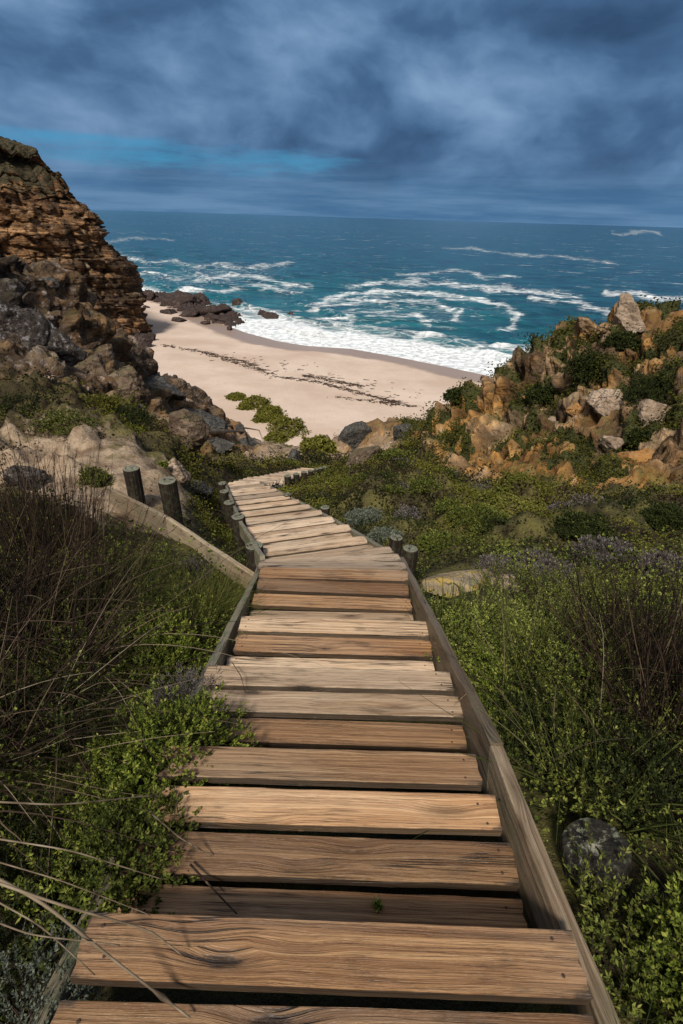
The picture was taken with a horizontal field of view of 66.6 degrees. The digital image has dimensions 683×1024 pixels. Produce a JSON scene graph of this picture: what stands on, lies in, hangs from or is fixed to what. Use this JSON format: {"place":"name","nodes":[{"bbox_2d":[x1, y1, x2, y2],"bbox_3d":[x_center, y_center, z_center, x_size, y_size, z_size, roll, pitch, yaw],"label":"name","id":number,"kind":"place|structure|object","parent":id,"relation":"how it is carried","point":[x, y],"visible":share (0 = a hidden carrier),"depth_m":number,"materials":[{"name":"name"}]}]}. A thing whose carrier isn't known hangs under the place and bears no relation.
{"place":"outdoors","nodes":[
{"label":"outdoors","id":0,"kind":"place"},
{"bbox_2d":[0,136,152,335],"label":"cliff","id":1,"kind":"structure","parent":0,"point":[45,214],"depth_m":142.36,"materials":[{"name":"brown stone"}]},
{"bbox_2d":[141,301,492,445],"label":"beach","id":2,"kind":"structure","parent":0,"point":[318,408],"depth_m":129.44,"materials":[{"name":"beige sand"}]},
{"bbox_2d":[164,290,202,305],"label":"shore rock","id":3,"kind":"object","parent":2,"relation":"on","point":[176,296],"visible":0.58,"depth_m":227.39,"materials":[{"name":"grey stone"}]},
{"bbox_2d":[145,288,245,330],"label":"rock shelf","id":4,"kind":"object","parent":2,"relation":"on","point":[233,315],"visible":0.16,"depth_m":207.85,"materials":[{"name":"grey stone"}]},
{"bbox_2d":[265,415,311,438],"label":"dune mat","id":5,"kind":"object","parent":2,"relation":"on","point":[281,423],"visible":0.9,"depth_m":89.91,"materials":[{"name":"green plant"}]},
{"bbox_2d":[163,344,420,406],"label":"seaweed debris","id":6,"kind":"object","parent":2,"relation":"on","point":[316,381],"visible":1,"depth_m":124.31,"materials":[{"name":"brown plant"}]},
{"bbox_2d":[0,251,682,1023],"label":"hillside","id":7,"kind":"structure","parent":0,"point":[74,315],"depth_m":8.55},
{"bbox_2d":[0,771,47,888],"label":"leafy bush","id":8,"kind":"object","parent":7,"relation":"on","point":[5,852],"visible":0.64,"depth_m":1.63,"materials":[{"name":"green plant"}]},
{"bbox_2d":[0,300,50,350],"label":"rock","id":9,"kind":"object","parent":7,"relation":"on","point":[30,328],"visible":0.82,"depth_m":13.38,"materials":[{"name":"grey stone"}]},
{"bbox_2d":[0,384,52,419],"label":"scrub bush","id":10,"kind":"object","parent":7,"relation":"on","point":[19,400],"visible":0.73,"depth_m":9.46,"materials":[{"name":"green plant"}]},
{"bbox_2d":[4,465,52,490],"bbox_3d":[-3.892,-0.382,6.540,0.637,0.378,0.345,12,34,-12],"label":"rock","id":11,"kind":"object","parent":7,"relation":"on","point":[11,474],"visible":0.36,"depth_m":6.42,"materials":[{"name":"grey stone"}]},
{"bbox_2d":[0,801,89,993],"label":"leafy shoots","id":12,"kind":"object","parent":7,"relation":"on","point":[28,958],"visible":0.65,"depth_m":1.45,"materials":[{"name":"green plant"}]},
{"bbox_2d":[0,416,116,572],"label":"reed clump","id":13,"kind":"object","parent":7,"relation":"on","point":[51,508],"visible":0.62,"depth_m":4.17,"materials":[{"name":"plant"}]},
{"bbox_2d":[0,901,127,1023],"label":"grey herb","id":14,"kind":"object","parent":7,"relation":"on","point":[74,994],"visible":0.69,"depth_m":1.25,"materials":[{"name":"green plant"}]},
{"bbox_2d":[24,406,107,435],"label":"scrub bush","id":15,"kind":"object","parent":7,"relation":"on","point":[56,419],"visible":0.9,"depth_m":8.18,"materials":[{"name":"green plant"}]},
{"bbox_2d":[46,321,87,366],"bbox_3d":[-8.481,-4.971,15.405,1.748,1.201,1.078,4,32,-27],"label":"rock","id":16,"kind":"object","parent":7,"relation":"on","point":[62,345],"visible":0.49,"depth_m":15.34,"materials":[{"name":"grey stone"}]},
{"bbox_2d":[0,751,148,944],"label":"leafy shoots","id":17,"kind":"object","parent":7,"relation":"on","point":[43,880],"visible":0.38,"depth_m":1.59,"materials":[{"name":"green plant"}]},
{"bbox_2d":[0,630,154,770],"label":"leafy shoots","id":18,"kind":"object","parent":7,"relation":"on","point":[56,729],"visible":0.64,"depth_m":2.12,"materials":[{"name":"green plant"}]},
{"bbox_2d":[0,588,163,692],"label":"leafy shoots","id":19,"kind":"object","parent":7,"relation":"on","point":[95,647],"visible":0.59,"depth_m":2.58,"materials":[{"name":"green plant"}]},
{"bbox_2d":[0,838,164,879],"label":"reed stalk","id":20,"kind":"object","parent":7,"relation":"on","point":[74,852],"visible":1,"depth_m":1.10,"materials":[{"name":"plant"}]},
{"bbox_2d":[0,448,166,712],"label":"reed clump","id":21,"kind":"object","parent":7,"relation":"on","point":[36,575],"visible":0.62,"depth_m":2.93,"materials":[{"name":"green plant"}]},
{"bbox_2d":[74,353,106,375],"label":"rock","id":22,"kind":"object","parent":7,"relation":"on","point":[94,363],"visible":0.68,"depth_m":18.12,"materials":[{"name":"brown stone"}]},
{"bbox_2d":[0,882,182,955],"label":"reed stalk","id":23,"kind":"object","parent":7,"relation":"on","point":[71,907],"visible":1,"depth_m":1.09,"materials":[{"name":"plant"}]},
{"bbox_2d":[0,878,189,1018],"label":"reed stalk","id":24,"kind":"object","parent":7,"relation":"on","point":[162,997],"visible":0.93,"depth_m":1.11,"materials":[{"name":"plant"}]},
{"bbox_2d":[76,464,114,489],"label":"scrub bush","id":25,"kind":"object","parent":7,"relation":"on","point":[101,474],"visible":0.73,"depth_m":6.44,"materials":[{"name":"green plant"}]},
{"bbox_2d":[80,392,123,408],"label":"scrub bush","id":26,"kind":"object","parent":7,"relation":"on","point":[110,399],"visible":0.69,"depth_m":11.33,"materials":[{"name":"green plant"}]},
{"bbox_2d":[0,576,222,873],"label":"reed clump","id":27,"kind":"object","parent":7,"relation":"on","point":[22,738],"visible":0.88,"depth_m":1.97,"materials":[{"name":"green plant"}]},
{"bbox_2d":[0,455,224,632],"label":"reed clump","id":28,"kind":"object","parent":7,"relation":"on","point":[103,564],"visible":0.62,"depth_m":3.43,"materials":[{"name":"green plant"}]},
{"bbox_2d":[26,542,204,660],"bbox_3d":[-1.490,0.533,3.246,1.242,0.570,1.326,-23,38,-36],"label":"grass tuft","id":29,"kind":"object","parent":7,"relation":"on","point":[130,600],"visible":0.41,"depth_m":3.35,"materials":[{"name":"green plant"}]},
{"bbox_2d":[40,779,203,955],"bbox_3d":[-0.639,1.019,1.554,0.469,0.303,0.526,-14,33,-26],"label":"leafy bush","id":30,"kind":"object","parent":7,"relation":"on","point":[101,841],"visible":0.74,"depth_m":1.52,"materials":[{"name":"green plant"}]},
{"bbox_2d":[0,484,258,807],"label":"reed clump","id":31,"kind":"object","parent":7,"relation":"on","point":[97,659],"visible":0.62,"depth_m":2.54,"materials":[{"name":"green plant"}]},
{"bbox_2d":[107,365,152,407],"bbox_3d":[-6.293,-3.487,14.996,1.607,1.503,0.922,6,32,-22],"label":"rock","id":32,"kind":"object","parent":7,"relation":"on","point":[128,379],"visible":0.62,"depth_m":14.76,"materials":[{"name":"beige stone"}]},
{"bbox_2d":[103,403,156,425],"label":"scrub bush","id":33,"kind":"object","parent":7,"relation":"on","point":[135,414],"visible":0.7,"depth_m":11.27,"materials":[{"name":"green plant"}]},
{"bbox_2d":[0,559,265,838],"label":"straw stalks","id":34,"kind":"object","parent":7,"relation":"on","point":[75,722],"visible":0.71,"depth_m":1.97,"materials":[{"name":"plant"}]},
{"bbox_2d":[104,545,182,583],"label":"leafy bush","id":35,"kind":"object","parent":7,"relation":"on","point":[158,557],"visible":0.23,"depth_m":4.14,"materials":[{"name":"green plant"}]},
{"bbox_2d":[92,606,219,694],"bbox_3d":[-1.020,0.745,2.838,0.706,0.352,0.730,2,30,0],"label":"leafy bush","id":36,"kind":"object","parent":7,"relation":"on","point":[181,641],"visible":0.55,"depth_m":2.81,"materials":[{"name":"green plant"}]},
{"bbox_2d":[0,504,316,903],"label":"straw stalks","id":37,"kind":"object","parent":7,"relation":"on","point":[113,640],"visible":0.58,"depth_m":2.68,"materials":[{"name":"plant"}]},
{"bbox_2d":[143,374,185,400],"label":"rock","id":38,"kind":"object","parent":7,"relation":"on","point":[152,381],"visible":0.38,"depth_m":32.23,"materials":[{"name":"grey stone"}]},
{"bbox_2d":[93,573,242,665],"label":"leafy shoots","id":39,"kind":"object","parent":7,"relation":"on","point":[188,621],"visible":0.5,"depth_m":3.22,"materials":[{"name":"green plant"}]},
{"bbox_2d":[76,672,261,883],"bbox_3d":[-0.642,0.913,1.910,0.658,0.429,0.914,2,30,0],"label":"leafy bush","id":40,"kind":"object","parent":7,"relation":"on","point":[146,724],"visible":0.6,"depth_m":1.92,"materials":[{"name":"green plant"}]},
{"bbox_2d":[168,458,191,483],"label":"rock","id":41,"kind":"object","parent":7,"relation":"on","point":[179,472],"visible":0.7,"depth_m":8.17,"materials":[{"name":"beige stone"}]},
{"bbox_2d":[107,465,253,588],"bbox_3d":[-1.606,0.138,5.421,2.272,0.820,0.366,21,35,30],"label":"retaining board","id":42,"kind":"object","parent":7,"relation":"on","point":[169,486],"visible":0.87,"depth_m":5.43,"materials":[{"name":"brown wood"}]},
{"bbox_2d":[143,661,220,726],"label":"heath bush","id":43,"kind":"object","parent":7,"relation":"on","point":[189,677],"visible":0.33,"depth_m":2.41,"materials":[{"name":"grey plant"}]},
{"bbox_2d":[167,409,209,455],"bbox_3d":[-3.984,-2.075,13.510,1.032,1.176,0.883,-2,32,-37],"label":"rock","id":44,"kind":"object","parent":7,"relation":"on","point":[188,424],"visible":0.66,"depth_m":13.19,"materials":[{"name":"brown stone"}]},
{"bbox_2d":[177,407,227,429],"bbox_3d":[-9.086,-5.858,33.752,3.510,1.258,2.506,12,34,-12],"label":"rock","id":45,"kind":"object","parent":7,"relation":"on","point":[214,422],"visible":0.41,"depth_m":33.69,"materials":[{"name":"grey stone"}]},
{"bbox_2d":[115,543,292,656],"bbox_3d":[-0.929,0.570,3.618,1.348,0.705,1.386,2,30,0],"label":"grass tuft","id":46,"kind":"object","parent":7,"relation":"on","point":[219,604],"visible":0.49,"depth_m":3.72,"materials":[{"name":"green plant"}]},
{"bbox_2d":[299,434,338,453],"bbox_3d":[-1.684,-4.634,37.155,3.148,1.373,4.205,2,30,0],"label":"dune mat","id":47,"kind":"object","parent":7,"relation":"on","point":[321,442],"visible":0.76,"depth_m":36.82,"materials":[{"name":"green plant"}]},
{"bbox_2d":[28,466,620,1023],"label":"boardwalk","id":48,"kind":"structure","parent":7,"relation":"on","point":[348,588],"depth_m":1.65,"materials":[{"name":"brown wood"}]},
{"bbox_2d":[0,481,682,1023],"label":"ground cover","id":49,"kind":"object","parent":7,"relation":"on","point":[602,791],"visible":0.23,"depth_m":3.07,"materials":[{"name":"green plant"}]},
{"bbox_2d":[0,255,682,493],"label":"ledge scrub","id":50,"kind":"object","parent":7,"relation":"on","point":[458,426],"visible":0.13,"depth_m":16.74,"materials":[{"name":"green plant"}]},
{"bbox_2d":[0,360,682,598],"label":"scrub cover","id":51,"kind":"object","parent":7,"relation":"on","point":[663,496],"visible":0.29,"depth_m":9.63,"materials":[{"name":"green plant"}]},
{"bbox_2d":[0,489,682,1023],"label":"grass","id":52,"kind":"structure","parent":7,"relation":"on","point":[216,631],"depth_m":2.20,"materials":[{"name":"green plant"}]},
{"bbox_2d":[338,421,371,449],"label":"rock","id":53,"kind":"object","parent":7,"relation":"on","point":[353,435],"visible":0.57,"depth_m":48.91,"materials":[{"name":"grey stone"}]},
{"bbox_2d":[343,507,384,526],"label":"scrub bush","id":54,"kind":"object","parent":7,"relation":"on","point":[356,515],"visible":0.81,"depth_m":8.61,"materials":[{"name":"grey plant"}]},
{"bbox_2d":[345,445,382,467],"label":"rock","id":55,"kind":"object","parent":7,"relation":"on","point":[358,454],"visible":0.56,"depth_m":20.87,"materials":[{"name":"brown stone"}]},
{"bbox_2d":[367,526,404,543],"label":"scrub bush","id":56,"kind":"object","parent":7,"relation":"on","point":[384,532],"visible":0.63,"depth_m":7.54,"materials":[{"name":"grey plant"}]},
{"bbox_2d":[404,472,442,495],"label":"shrub","id":57,"kind":"object","parent":7,"relation":"on","point":[431,482],"visible":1,"depth_m":8.80,"materials":[{"name":"green plant"}]},
{"bbox_2d":[416,528,462,556],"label":"scrub bush","id":58,"kind":"object","parent":7,"relation":"on","point":[431,535],"visible":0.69,"depth_m":6.44,"materials":[{"name":"green plant"}]},
{"bbox_2d":[421,568,495,597],"bbox_3d":[1.128,0.640,4.653,0.889,0.222,0.621,6,29,-6],"label":"rock","id":59,"kind":"object","parent":7,"relation":"on","point":[447,578],"visible":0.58,"depth_m":4.50,"materials":[{"name":"stone"}]},
{"bbox_2d":[401,565,522,647],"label":"reed clump","id":60,"kind":"object","parent":7,"relation":"on","point":[455,599],"visible":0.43,"depth_m":3.55,"materials":[{"name":"green plant"}]},
{"bbox_2d":[440,605,500,667],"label":"leafy bush","id":61,"kind":"object","parent":7,"relation":"on","point":[462,633],"visible":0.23,"depth_m":3.33,"materials":[{"name":"green plant"}]},
{"bbox_2d":[443,502,512,534],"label":"scrub bush","id":62,"kind":"object","parent":7,"relation":"on","point":[472,510],"visible":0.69,"depth_m":7.38,"materials":[{"name":"green plant"}]},
{"bbox_2d":[424,574,546,638],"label":"leafy shoots","id":63,"kind":"object","parent":7,"relation":"on","point":[477,604],"visible":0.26,"depth_m":3.83,"materials":[{"name":"green plant"}]},
{"bbox_2d":[441,599,553,654],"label":"leafy bush","id":64,"kind":"object","parent":7,"relation":"on","point":[517,627],"visible":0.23,"depth_m":3.47,"materials":[{"name":"green plant"}]},
{"bbox_2d":[471,551,525,574],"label":"heath bush","id":65,"kind":"object","parent":7,"relation":"on","point":[488,559],"visible":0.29,"depth_m":5.22,"materials":[{"name":"grey plant"}]},
{"bbox_2d":[424,599,575,705],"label":"leafy shoots","id":66,"kind":"object","parent":7,"relation":"on","point":[476,663],"visible":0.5,"depth_m":3.02,"materials":[{"name":"green plant"}]},
{"bbox_2d":[467,645,549,747],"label":"leafy bush","id":67,"kind":"object","parent":7,"relation":"on","point":[499,665],"visible":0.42,"depth_m":2.65,"materials":[{"name":"green plant"}]},
{"bbox_2d":[391,554,682,797],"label":"straw stalks","id":68,"kind":"object","parent":7,"relation":"on","point":[530,676],"visible":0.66,"depth_m":2.44,"materials":[{"name":"plant"}]},
{"bbox_2d":[491,547,585,588],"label":"heath bush","id":69,"kind":"object","parent":7,"relation":"on","point":[542,560],"visible":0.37,"depth_m":5.02,"materials":[{"name":"grey plant"}]},
{"bbox_2d":[479,671,598,795],"bbox_3d":[0.917,1.004,2.333,0.527,0.296,0.837,2,30,0],"label":"leafy bush","id":70,"kind":"object","parent":7,"relation":"on","point":[520,722],"visible":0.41,"depth_m":2.37,"materials":[{"name":"green plant"}]},
{"bbox_2d":[399,642,682,901],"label":"reed clump","id":71,"kind":"object","parent":7,"relation":"on","point":[651,826],"visible":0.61,"depth_m":1.96,"materials":[{"name":"green plant"}]},
{"bbox_2d":[521,381,561,404],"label":"scrub bush","id":72,"kind":"object","parent":7,"relation":"on","point":[541,391],"visible":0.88,"depth_m":17.95,"materials":[{"name":"green plant"}]},
{"bbox_2d":[471,549,622,611],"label":"leafy shoots","id":73,"kind":"object","parent":7,"relation":"on","point":[531,583],"visible":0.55,"depth_m":4.39,"materials":[{"name":"green plant"}]},
{"bbox_2d":[457,576,661,664],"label":"leafy shoots","id":74,"kind":"object","parent":7,"relation":"on","point":[540,621],"visible":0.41,"depth_m":3.35,"materials":[{"name":"green plant"}]},
{"bbox_2d":[457,532,682,710],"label":"reed clump","id":75,"kind":"object","parent":7,"relation":"on","point":[539,648],"visible":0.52,"depth_m":2.76,"materials":[{"name":"green plant"}]},
{"bbox_2d":[473,538,682,766],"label":"reed clump","id":76,"kind":"object","parent":7,"relation":"on","point":[667,694],"visible":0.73,"depth_m":2.49,"materials":[{"name":"green plant"}]},
{"bbox_2d":[545,508,615,544],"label":"scrub bush","id":77,"kind":"object","parent":7,"relation":"on","point":[593,524],"visible":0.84,"depth_m":6.36,"materials":[{"name":"green plant"}]},
{"bbox_2d":[506,613,656,682],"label":"leafy bush","id":78,"kind":"object","parent":7,"relation":"on","point":[547,631],"visible":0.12,"depth_m":3.10,"materials":[{"name":"green plant"}]},
{"bbox_2d":[554,345,618,381],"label":"scrub bush","id":79,"kind":"object","parent":7,"relation":"on","point":[579,363],"visible":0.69,"depth_m":16.26,"materials":[{"name":"green plant"}]},
{"bbox_2d":[492,641,682,782],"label":"leafy shoots","id":80,"kind":"object","parent":7,"relation":"on","point":[567,731],"visible":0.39,"depth_m":2.33,"materials":[{"name":"green plant"}]},
{"bbox_2d":[574,316,601,342],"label":"boulder","id":81,"kind":"object","parent":7,"relation":"on","point":[583,326],"visible":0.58,"depth_m":18.98,"materials":[{"name":"beige stone"}]},
{"bbox_2d":[527,635,660,720],"bbox_3d":[1.332,0.863,2.695,0.633,0.420,0.699,-22,37,-36],"label":"leafy bush","id":82,"kind":"object","parent":7,"relation":"on","point":[583,672],"visible":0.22,"depth_m":2.71,"materials":[{"name":"green plant"}]},
{"bbox_2d":[561,817,632,901],"bbox_3d":[0.858,1.286,1.733,0.201,0.503,0.205,-26,23,-35],"label":"rock","id":83,"kind":"object","parent":7,"relation":"on","point":[609,839],"visible":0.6,"depth_m":1.64,"materials":[{"name":"grey stone"}]},
{"bbox_2d":[525,701,671,850],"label":"leafy shoots","id":84,"kind":"object","parent":7,"relation":"on","point":[591,807],"visible":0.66,"depth_m":1.98,"materials":[{"name":"green plant"}]},
{"bbox_2d":[520,574,682,652],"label":"leafy shoots","id":85,"kind":"object","parent":7,"relation":"on","point":[574,609],"visible":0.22,"depth_m":3.60,"materials":[{"name":"green plant"}]},
{"bbox_2d":[585,388,623,417],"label":"boulder","id":86,"kind":"object","parent":7,"relation":"on","point":[601,402],"visible":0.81,"depth_m":14.08,"materials":[{"name":"beige stone"}]},
{"bbox_2d":[535,672,674,763],"bbox_3d":[1.219,0.962,2.397,0.666,0.302,0.648,12,31,18],"label":"leafy bush","id":87,"kind":"object","parent":7,"relation":"on","point":[592,701],"visible":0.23,"depth_m":2.41,"materials":[{"name":"green plant"}]},
{"bbox_2d":[565,534,646,567],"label":"heath bush","id":88,"kind":"object","parent":7,"relation":"on","point":[602,541],"visible":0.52,"depth_m":5.68,"materials":[{"name":"grey plant"}]},
{"bbox_2d":[537,522,682,695],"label":"reed clump","id":89,"kind":"object","parent":7,"relation":"on","point":[629,624],"visible":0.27,"depth_m":3.08,"materials":[{"name":"green plant"}]},
{"bbox_2d":[543,547,682,612],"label":"leafy shoots","id":90,"kind":"object","parent":7,"relation":"on","point":[625,583],"visible":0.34,"depth_m":4.29,"materials":[{"name":"green plant"}]},
{"bbox_2d":[597,435,628,452],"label":"boulder","id":91,"kind":"object","parent":7,"relation":"on","point":[611,442],"visible":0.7,"depth_m":12.47,"materials":[{"name":"beige stone"}]},
{"bbox_2d":[547,711,682,867],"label":"leafy bush","id":92,"kind":"object","parent":7,"relation":"on","point":[591,774],"visible":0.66,"depth_m":1.95,"materials":[{"name":"green plant"}]},
{"bbox_2d":[553,608,682,851],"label":"reed clump","id":93,"kind":"object","parent":7,"relation":"on","point":[645,703],"visible":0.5,"depth_m":2.14,"materials":[{"name":"green plant"}]},
{"bbox_2d":[595,330,642,350],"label":"scrub bush","id":94,"kind":"object","parent":7,"relation":"on","point":[630,337],"visible":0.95,"depth_m":16.73,"materials":[{"name":"green plant"}]},
{"bbox_2d":[562,820,682,1023],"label":"leafy shoots","id":95,"kind":"object","parent":7,"relation":"on","point":[592,898],"visible":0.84,"depth_m":1.43,"materials":[{"name":"green plant"}]},
{"bbox_2d":[612,293,646,332],"bbox_3d":[9.655,-6.535,17.319,1.051,1.363,1.063,12,31,17],"label":"boulder","id":96,"kind":"object","parent":7,"relation":"on","point":[627,309],"visible":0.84,"depth_m":17.09,"materials":[{"name":"beige stone"}]},
{"bbox_2d":[578,584,681,657],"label":"leafy bush","id":97,"kind":"object","parent":7,"relation":"on","point":[665,609],"visible":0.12,"depth_m":3.62,"materials":[{"name":"green plant"}]},
{"bbox_2d":[616,448,654,464],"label":"boulder","id":98,"kind":"object","parent":7,"relation":"on","point":[643,455],"visible":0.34,"depth_m":11.45,"materials":[{"name":"orange stone"}]},
{"bbox_2d":[624,426,651,445],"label":"scrub bush","id":99,"kind":"object","parent":7,"relation":"on","point":[637,434],"visible":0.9,"depth_m":11.98,"materials":[{"name":"green plant"}]},
{"bbox_2d":[605,870,682,1023],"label":"leafy bush","id":100,"kind":"object","parent":7,"relation":"on","point":[667,936],"visible":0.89,"depth_m":1.34,"materials":[{"name":"green plant"}]},
{"bbox_2d":[615,365,678,414],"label":"scrub bush","id":101,"kind":"object","parent":7,"relation":"on","point":[634,396],"visible":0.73,"depth_m":13.19,"materials":[{"name":"green plant"}]},
{"bbox_2d":[637,399,670,425],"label":"boulder","id":102,"kind":"object","parent":7,"relation":"on","point":[654,409],"visible":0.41,"depth_m":12.90,"materials":[{"name":"beige stone"}]},
{"bbox_2d":[630,548,682,579],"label":"heath bush","id":103,"kind":"object","parent":7,"relation":"on","point":[658,556],"visible":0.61,"depth_m":4.90,"materials":[{"name":"grey plant"}]},
{"bbox_2d":[637,501,682,530],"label":"scrub bush","id":104,"kind":"object","parent":7,"relation":"on","point":[662,514],"visible":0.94,"depth_m":6.64,"materials":[{"name":"green plant"}]},
{"bbox_2d":[0,0,682,227],"label":"sky","id":105,"kind":"structure","parent":0,"point":[515,111],"materials":[{"name":"blue"}]},
{"bbox_2d":[90,210,682,376],"bbox_3d":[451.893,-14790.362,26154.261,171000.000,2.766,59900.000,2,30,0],"label":"sea","id":106,"kind":"structure","parent":0,"point":[474,296],"depth_m":391.25,"materials":[{"name":"liquid"}]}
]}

